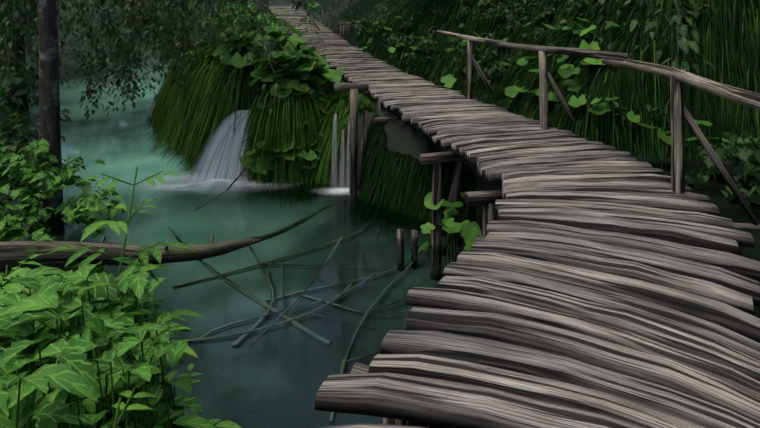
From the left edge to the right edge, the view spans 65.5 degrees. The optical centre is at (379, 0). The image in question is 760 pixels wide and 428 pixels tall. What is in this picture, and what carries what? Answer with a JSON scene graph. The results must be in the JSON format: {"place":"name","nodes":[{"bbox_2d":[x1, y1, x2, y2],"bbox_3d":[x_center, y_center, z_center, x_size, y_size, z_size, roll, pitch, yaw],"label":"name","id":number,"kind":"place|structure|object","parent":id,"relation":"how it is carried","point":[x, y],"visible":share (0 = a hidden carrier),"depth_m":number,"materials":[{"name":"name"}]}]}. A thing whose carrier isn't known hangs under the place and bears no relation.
{"place":"outdoors","nodes":[
{"label":"outdoors","id":0,"kind":"place"},
{"bbox_2d":[0,58,482,427],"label":"pool water","id":1,"kind":"structure","parent":0,"point":[278,336],"depth_m":7.20,"materials":[{"name":"teal liquid"}]},
{"bbox_2d":[128,171,359,194],"bbox_3d":[-2.244,3.216,10.480,4.850,0.001,1.550,0,0,1],"label":"water foam","id":2,"kind":"object","parent":1,"relation":"on","point":[204,183],"visible":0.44,"depth_m":10.33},
{"bbox_2d":[0,0,759,427],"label":"terrain","id":3,"kind":"structure","parent":0,"point":[406,138],"depth_m":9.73,"materials":[{"name":"green plant"}]},
{"bbox_2d":[7,4,28,112],"bbox_3d":[-9.868,-2.170,15.151,3.704,11.022,2.951,0,0,12],"label":"tree trunk","id":4,"kind":"object","parent":3,"relation":"on","point":[23,97],"visible":0.21,"depth_m":16.20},
{"bbox_2d":[37,0,63,230],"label":"tree trunk","id":5,"kind":"object","parent":3,"relation":"on","point":[49,113],"visible":0.67,"depth_m":8.28,"materials":[{"name":"brown plant"}]},
{"bbox_2d":[0,0,339,197],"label":"tree foliage","id":6,"kind":"object","parent":5,"relation":"attached to","point":[12,143],"visible":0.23,"depth_m":18.91,"materials":[{"name":"green plant"}]},
{"bbox_2d":[0,139,127,275],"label":"bush","id":7,"kind":"object","parent":3,"relation":"on","point":[74,211],"visible":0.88,"depth_m":7.45,"materials":[{"name":"green plant"}]},
{"bbox_2d":[0,112,241,427],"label":"plants","id":8,"kind":"object","parent":3,"relation":"on","point":[82,346],"visible":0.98,"depth_m":2.00,"materials":[{"name":"green plant"}]},
{"bbox_2d":[0,234,263,270],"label":"fallen log","id":9,"kind":"object","parent":3,"relation":"on","point":[13,254],"visible":0.54,"depth_m":6.62,"materials":[{"name":"brown wood"}]},
{"bbox_2d":[132,5,141,63],"bbox_3d":[-13.417,-2.416,30.631,2.652,14.024,4.626,0,0,23],"label":"branch","id":10,"kind":"object","parent":3,"relation":"on","point":[135,44],"visible":0.06,"depth_m":30.11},
{"bbox_2d":[187,110,252,180],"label":"waterfalls","id":11,"kind":"object","parent":3,"relation":"on","point":[228,158],"visible":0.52,"depth_m":10.82,"materials":[{"name":"white liquid"}]},
{"bbox_2d":[185,1,319,57],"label":"foliage","id":12,"kind":"object","parent":3,"relation":"on","point":[273,20],"visible":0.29,"depth_m":13.24,"materials":[{"name":"green plant"}]},
{"bbox_2d":[256,0,268,11],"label":"tree trunk","id":13,"kind":"object","parent":3,"relation":"on","point":[260,7],"visible":0.3,"depth_m":26.39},
{"bbox_2d":[146,46,379,186],"bbox_3d":[-3.606,2.921,14.201,3.970,3.967,10.067,0,0,-34],"label":"grass mound","id":14,"kind":"object","parent":3,"relation":"on","point":[282,173],"depth_m":11.16,"materials":[{"name":"green plant"}]},
{"bbox_2d":[225,167,341,279],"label":"dead branches","id":15,"kind":"object","parent":3,"relation":"on","point":[232,183],"visible":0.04,"depth_m":7.14,"materials":[{"name":"grey wood"}]},
{"bbox_2d":[337,22,350,38],"bbox_3d":[-1.204,1.062,19.901,0.496,0.670,0.496,0,0,1],"label":"wooden post","id":16,"kind":"object","parent":3,"relation":"on","point":[342,32],"visible":0.67,"depth_m":19.74,"materials":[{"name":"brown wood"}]},
{"bbox_2d":[330,115,361,187],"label":"thin waterfalls","id":17,"kind":"object","parent":3,"relation":"on","point":[341,158],"visible":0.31,"depth_m":10.30,"materials":[{"name":"white liquid"}]},
{"bbox_2d":[0,0,714,126],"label":"tree","id":18,"kind":"object","parent":3,"relation":"on","point":[660,43],"depth_m":13.36,"materials":[{"name":"green plant"}]},
{"bbox_2d":[268,11,502,427],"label":"boardwalk supports","id":19,"kind":"object","parent":3,"relation":"on","point":[486,200],"visible":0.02,"depth_m":7.81,"materials":[{"name":"brown wood"}]},
{"bbox_2d":[265,1,759,427],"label":"boardwalk planks","id":20,"kind":"object","parent":19,"relation":"on","point":[585,283],"visible":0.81,"depth_m":3.44,"materials":[{"name":"grey wood"}]},
{"bbox_2d":[436,30,759,228],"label":"railing","id":21,"kind":"object","parent":20,"relation":"attached to","point":[679,110],"visible":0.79,"depth_m":5.35,"materials":[{"name":"brown wood"}]},
{"bbox_2d":[207,16,757,269],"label":"butterbur leaves","id":22,"kind":"object","parent":3,"relation":"on","point":[303,62],"visible":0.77,"depth_m":10.80,"materials":[{"name":"green plant"}]},
{"bbox_2d":[340,0,759,205],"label":"shrubs","id":23,"kind":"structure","parent":3,"relation":"on","point":[747,154],"depth_m":10.41,"materials":[{"name":"green plant"}]},
{"bbox_2d":[631,155,759,316],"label":"shrub","id":24,"kind":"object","parent":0,"point":[751,253],"depth_m":6.13,"materials":[{"name":"green plant"}]}
]}

